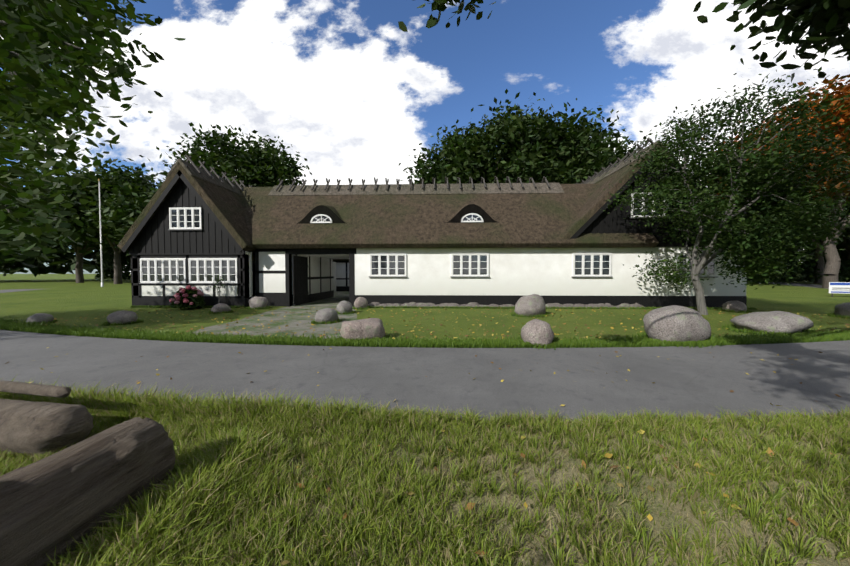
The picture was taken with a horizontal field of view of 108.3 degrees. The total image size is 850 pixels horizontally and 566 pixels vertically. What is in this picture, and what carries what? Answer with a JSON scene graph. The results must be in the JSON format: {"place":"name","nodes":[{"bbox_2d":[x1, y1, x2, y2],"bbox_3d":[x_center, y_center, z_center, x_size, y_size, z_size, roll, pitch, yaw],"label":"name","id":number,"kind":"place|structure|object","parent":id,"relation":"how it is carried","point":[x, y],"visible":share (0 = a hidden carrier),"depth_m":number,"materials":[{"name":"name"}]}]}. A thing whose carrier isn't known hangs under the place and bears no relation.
{"place":"outdoors","nodes":[
{"label":"outdoors","id":0,"kind":"place"},
{"bbox_2d":[193,306,357,339],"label":"stone path","id":1,"kind":"structure","parent":0,"point":[300,328],"depth_m":9.28,"materials":[{"name":"grey stone"}]},
{"bbox_2d":[296,291,348,305],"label":"floor","id":2,"kind":"structure","parent":0,"point":[337,298],"depth_m":17.90,"materials":[{"name":"grey stone"}]},
{"bbox_2d":[0,374,849,565],"bbox_3d":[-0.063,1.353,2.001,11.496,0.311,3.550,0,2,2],"label":"grass","id":3,"kind":"structure","parent":0,"point":[225,466],"depth_m":2.21,"materials":[{"name":"green plant"}]},
{"bbox_2d":[0,399,92,456],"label":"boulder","id":4,"kind":"object","parent":3,"relation":"on","point":[35,427],"visible":0.9,"depth_m":2.59,"materials":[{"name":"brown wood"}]},
{"bbox_2d":[0,380,70,397],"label":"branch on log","id":5,"kind":"object","parent":4,"relation":"on","point":[35,389],"visible":1,"depth_m":2.94,"materials":[{"name":"brown wood"}]},
{"bbox_2d":[0,417,175,565],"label":"log","id":6,"kind":"object","parent":3,"relation":"on","point":[50,503],"visible":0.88,"depth_m":1.67,"materials":[{"name":"brown wood"}]},
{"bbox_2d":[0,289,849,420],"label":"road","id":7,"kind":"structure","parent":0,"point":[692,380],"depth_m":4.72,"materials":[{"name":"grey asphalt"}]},
{"bbox_2d":[0,274,849,340],"bbox_3d":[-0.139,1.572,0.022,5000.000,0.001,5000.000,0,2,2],"label":"ground","id":8,"kind":"structure","parent":0,"point":[69,299],"depth_m":12.11,"materials":[{"name":"green plant"}]},
{"bbox_2d":[26,313,53,322],"bbox_3d":[-12.177,1.159,9.730,0.579,0.398,0.494,0,2,-15],"label":"boulder","id":9,"kind":"object","parent":8,"relation":"on","point":[39,317],"visible":0.75,"depth_m":9.60,"materials":[{"name":"stone"}]},
{"bbox_2d":[0,185,128,282],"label":"tree","id":10,"kind":"object","parent":8,"relation":"on","point":[80,251],"depth_m":51.43,"materials":[{"name":"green plant"}]},
{"bbox_2d":[2,155,163,283],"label":"tree","id":11,"kind":"object","parent":8,"relation":"on","point":[125,179],"visible":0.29,"depth_m":41.95,"materials":[{"name":"green plant"}]},
{"bbox_2d":[0,0,185,273],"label":"tree","id":12,"kind":"object","parent":8,"relation":"on","point":[33,94],"visible":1,"depth_m":3.25,"materials":[{"name":"green plant"}]},
{"bbox_2d":[98,179,103,286],"bbox_3d":[-38.918,-6.005,36.831,0.260,12.900,0.260,0,2,2],"label":"flagpole","id":13,"kind":"object","parent":8,"relation":"on","point":[102,283],"visible":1,"depth_m":36.83,"materials":[{"name":"metal"}]},
{"bbox_2d":[82,181,161,255],"bbox_3d":[-35.595,-7.281,43.648,19.516,15.634,17.516,0,2,2],"label":"tree","id":14,"kind":"object","parent":8,"relation":"on","point":[125,207],"visible":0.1,"depth_m":38.07,"materials":[{"name":"green plant"}]},
{"bbox_2d":[106,310,137,324],"bbox_3d":[-9.486,1.115,9.618,0.579,0.501,0.686,1,2,35],"label":"boulder","id":15,"kind":"object","parent":8,"relation":"on","point":[122,316],"visible":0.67,"depth_m":9.46,"materials":[{"name":"stone"}]},
{"bbox_2d":[169,285,205,308],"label":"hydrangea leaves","id":16,"kind":"object","parent":8,"relation":"on","point":[189,296],"visible":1,"depth_m":13.30,"materials":[{"name":"green plant"}]},
{"bbox_2d":[208,274,226,300],"bbox_3d":[-9.257,0.500,13.742,0.877,1.906,1.008,0,2,2],"label":"spindly shrub wood","id":17,"kind":"object","parent":8,"relation":"on","point":[219,286],"visible":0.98,"depth_m":13.77,"materials":[{"name":"grey plant"}]},
{"bbox_2d":[211,303,230,311],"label":"boulder","id":18,"kind":"object","parent":8,"relation":"on","point":[220,307],"visible":0.71,"depth_m":12.21,"materials":[{"name":"stone"}]},
{"bbox_2d":[139,122,317,189],"bbox_3d":[-20.277,-8.439,35.310,17.176,18.459,15.320,0,2,2],"label":"tree","id":19,"kind":"object","parent":8,"relation":"on","point":[256,165],"visible":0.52,"depth_m":31.69,"materials":[{"name":"green plant"}]},
{"bbox_2d":[248,296,267,308],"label":"boulder","id":20,"kind":"object","parent":8,"relation":"on","point":[256,301],"visible":0.83,"depth_m":13.66,"materials":[{"name":"stone"}]},
{"bbox_2d":[315,308,337,322],"bbox_3d":[-3.175,1.089,9.916,0.767,0.565,0.599,-2,2,-44],"label":"boulder","id":21,"kind":"object","parent":8,"relation":"on","point":[326,314],"visible":0.9,"depth_m":9.68,"materials":[{"name":"stone"}]},
{"bbox_2d":[336,300,352,313],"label":"boulder","id":22,"kind":"object","parent":8,"relation":"on","point":[343,306],"visible":0.69,"depth_m":11.98,"materials":[{"name":"stone"}]},
{"bbox_2d":[354,297,367,308],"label":"boulder","id":23,"kind":"object","parent":8,"relation":"on","point":[360,302],"visible":0.77,"depth_m":13.59,"materials":[{"name":"stone"}]},
{"bbox_2d":[340,318,384,339],"bbox_3d":[-1.475,1.179,7.314,1.053,0.604,0.512,-1,9,-18],"label":"boulder","id":24,"kind":"object","parent":8,"relation":"on","point":[365,328],"visible":0.73,"depth_m":7.10,"materials":[{"name":"stone"}]},
{"bbox_2d":[0,305,849,349],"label":"lawn edge tufts","id":25,"kind":"object","parent":8,"relation":"on","point":[805,336],"visible":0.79,"depth_m":7.12,"materials":[{"name":"green plant"}]},
{"bbox_2d":[0,170,849,276],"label":"tree line","id":26,"kind":"object","parent":8,"relation":"on","point":[66,259],"depth_m":60.85,"materials":[{"name":"green plant"}]},
{"bbox_2d":[5,307,848,564],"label":"fallen leaves","id":27,"kind":"object","parent":8,"relation":"on","point":[650,517],"visible":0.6,"depth_m":5.98,"materials":[{"name":"yellow plant"}]},
{"bbox_2d":[121,155,746,307],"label":"house wall","id":28,"kind":"structure","parent":8,"relation":"on","point":[284,277],"depth_m":14.27,"materials":[{"name":"white paint"}]},
{"bbox_2d":[167,158,241,194],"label":"ridge","id":29,"kind":"structure","parent":28,"relation":"attached to","point":[190,169],"depth_m":14.90,"materials":[{"name":"brown wicker"}]},
{"bbox_2d":[117,163,337,260],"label":"wing roof","id":30,"kind":"structure","parent":28,"relation":"attached to","point":[225,206],"depth_m":13.97,"materials":[{"name":"brown wicker"}]},
{"bbox_2d":[186,137,653,190],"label":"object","id":31,"kind":"object","parent":28,"relation":"on","point":[410,182],"visible":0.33,"depth_m":17.11,"materials":[{"name":"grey wood"}]},
{"bbox_2d":[139,192,717,283],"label":"windows","id":32,"kind":"structure","parent":28,"relation":"attached to","point":[173,271],"depth_m":14.19,"materials":[{"name":"white paint"}]},
{"bbox_2d":[240,184,658,248],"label":"roof","id":33,"kind":"structure","parent":28,"relation":"on","point":[420,221],"depth_m":14.99,"materials":[{"name":"brown wicker"}]},
{"bbox_2d":[296,205,345,223],"bbox_3d":[-5.082,-3.442,15.671,2.600,1.279,1.208,0,2,2],"label":"eyebrow dormer","id":34,"kind":"object","parent":33,"relation":"attached to","point":[319,214],"visible":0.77,"depth_m":15.13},
{"bbox_2d":[268,183,564,195],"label":"ridge","id":35,"kind":"structure","parent":33,"relation":"on","point":[428,189],"depth_m":17.00,"materials":[{"name":"brown wicker"}]},
{"bbox_2d":[446,204,498,222],"bbox_3d":[2.304,-3.435,15.423,2.600,1.279,1.208,0,2,2],"label":"eyebrow dormer","id":36,"kind":"object","parent":33,"relation":"attached to","point":[470,213],"visible":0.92,"depth_m":14.88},
{"bbox_2d":[562,145,717,238],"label":"thatched roof","id":37,"kind":"structure","parent":28,"relation":"attached to","point":[595,202],"depth_m":13.91,"materials":[{"name":"brown wicker"}]},
{"bbox_2d":[587,140,671,183],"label":"roof ridge","id":38,"kind":"structure","parent":37,"relation":"on","point":[614,169],"depth_m":15.46,"materials":[{"name":"brown wicker"}]},
{"bbox_2d":[94,259,849,283],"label":"hedge bushes","id":39,"kind":"object","parent":8,"relation":"on","point":[800,275],"visible":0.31,"depth_m":48.62,"materials":[{"name":"green plant"}]},
{"bbox_2d":[368,302,644,308],"bbox_3d":[3.582,1.022,14.120,13.090,0.258,0.490,0,2,2],"label":"stone edging","id":40,"kind":"object","parent":8,"relation":"on","point":[474,304],"visible":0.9,"depth_m":14.04,"materials":[{"name":"grey stone"}]},
{"bbox_2d":[398,89,647,183],"bbox_3d":[12.691,-11.152,40.704,31.322,23.552,26.347,0,2,2],"label":"oak tree","id":41,"kind":"object","parent":8,"relation":"on","point":[527,146],"visible":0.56,"depth_m":34.00,"materials":[{"name":"green plant"}]},
{"bbox_2d":[515,294,545,315],"bbox_3d":[3.984,0.909,11.568,1.269,0.995,0.922,-1,2,-21],"label":"boulder","id":42,"kind":"object","parent":8,"relation":"on","point":[532,304],"visible":0.75,"depth_m":11.25,"materials":[{"name":"stone"}]},
{"bbox_2d":[521,319,553,346],"bbox_3d":[2.503,1.176,6.873,0.690,0.733,0.848,0,2,12],"label":"boulder","id":43,"kind":"object","parent":8,"relation":"on","point":[536,331],"visible":0.77,"depth_m":6.53,"materials":[{"name":"stone"}]},
{"bbox_2d":[398,0,849,85],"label":"tree","id":44,"kind":"object","parent":8,"relation":"on","point":[827,22],"visible":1,"depth_m":2.65,"materials":[{"name":"green plant"}]},
{"bbox_2d":[643,305,710,341],"bbox_3d":[5.830,1.025,7.192,1.448,1.017,1.100,0,2,-15],"label":"boulder","id":45,"kind":"object","parent":8,"relation":"on","point":[673,323],"visible":0.77,"depth_m":6.76,"materials":[{"name":"stone"}]},
{"bbox_2d":[603,66,849,314],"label":"tree","id":46,"kind":"object","parent":8,"relation":"on","point":[755,233],"visible":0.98,"depth_m":10.39,"materials":[{"name":"green plant"}]},
{"bbox_2d":[722,301,746,311],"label":"boulder","id":47,"kind":"object","parent":8,"relation":"on","point":[737,306],"visible":0.65,"depth_m":12.56,"materials":[{"name":"stone"}]},
{"bbox_2d":[729,311,813,333],"bbox_3d":[9.420,1.092,8.413,1.780,0.666,1.291,0,2,-4],"label":"boulder","id":48,"kind":"object","parent":8,"relation":"on","point":[778,322],"visible":0.77,"depth_m":8.01,"materials":[{"name":"stone"}]},
{"bbox_2d":[702,68,849,287],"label":"tree","id":49,"kind":"object","parent":8,"relation":"on","point":[832,268],"visible":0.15,"depth_m":30.04,"materials":[{"name":"orange plant"}]},
{"bbox_2d":[781,183,849,283],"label":"tree","id":50,"kind":"object","parent":8,"relation":"on","point":[820,264],"visible":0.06,"depth_m":47.54,"materials":[{"name":"brown plant"}]},
{"bbox_2d":[781,229,849,281],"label":"tree","id":51,"kind":"object","parent":8,"relation":"on","point":[847,247],"depth_m":55.28,"materials":[{"name":"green plant"}]},
{"bbox_2d":[829,282,849,296],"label":"for sale sign","id":52,"kind":"object","parent":8,"relation":"on","point":[839,287],"visible":1,"depth_m":20.60,"materials":[{"name":"white wood"}]},
{"bbox_2d":[834,302,849,316],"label":"boulder","id":53,"kind":"object","parent":8,"relation":"on","point":[842,309],"visible":0.67,"depth_m":11.01,"materials":[{"name":"stone"}]},
{"bbox_2d":[0,0,849,273],"label":"sky","id":54,"kind":"structure","parent":0,"point":[352,92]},
{"bbox_2d":[764,281,828,288],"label":"road","id":55,"kind":"structure","parent":0,"point":[803,285],"depth_m":44.16,"materials":[{"name":"grey asphalt"}]}
]}

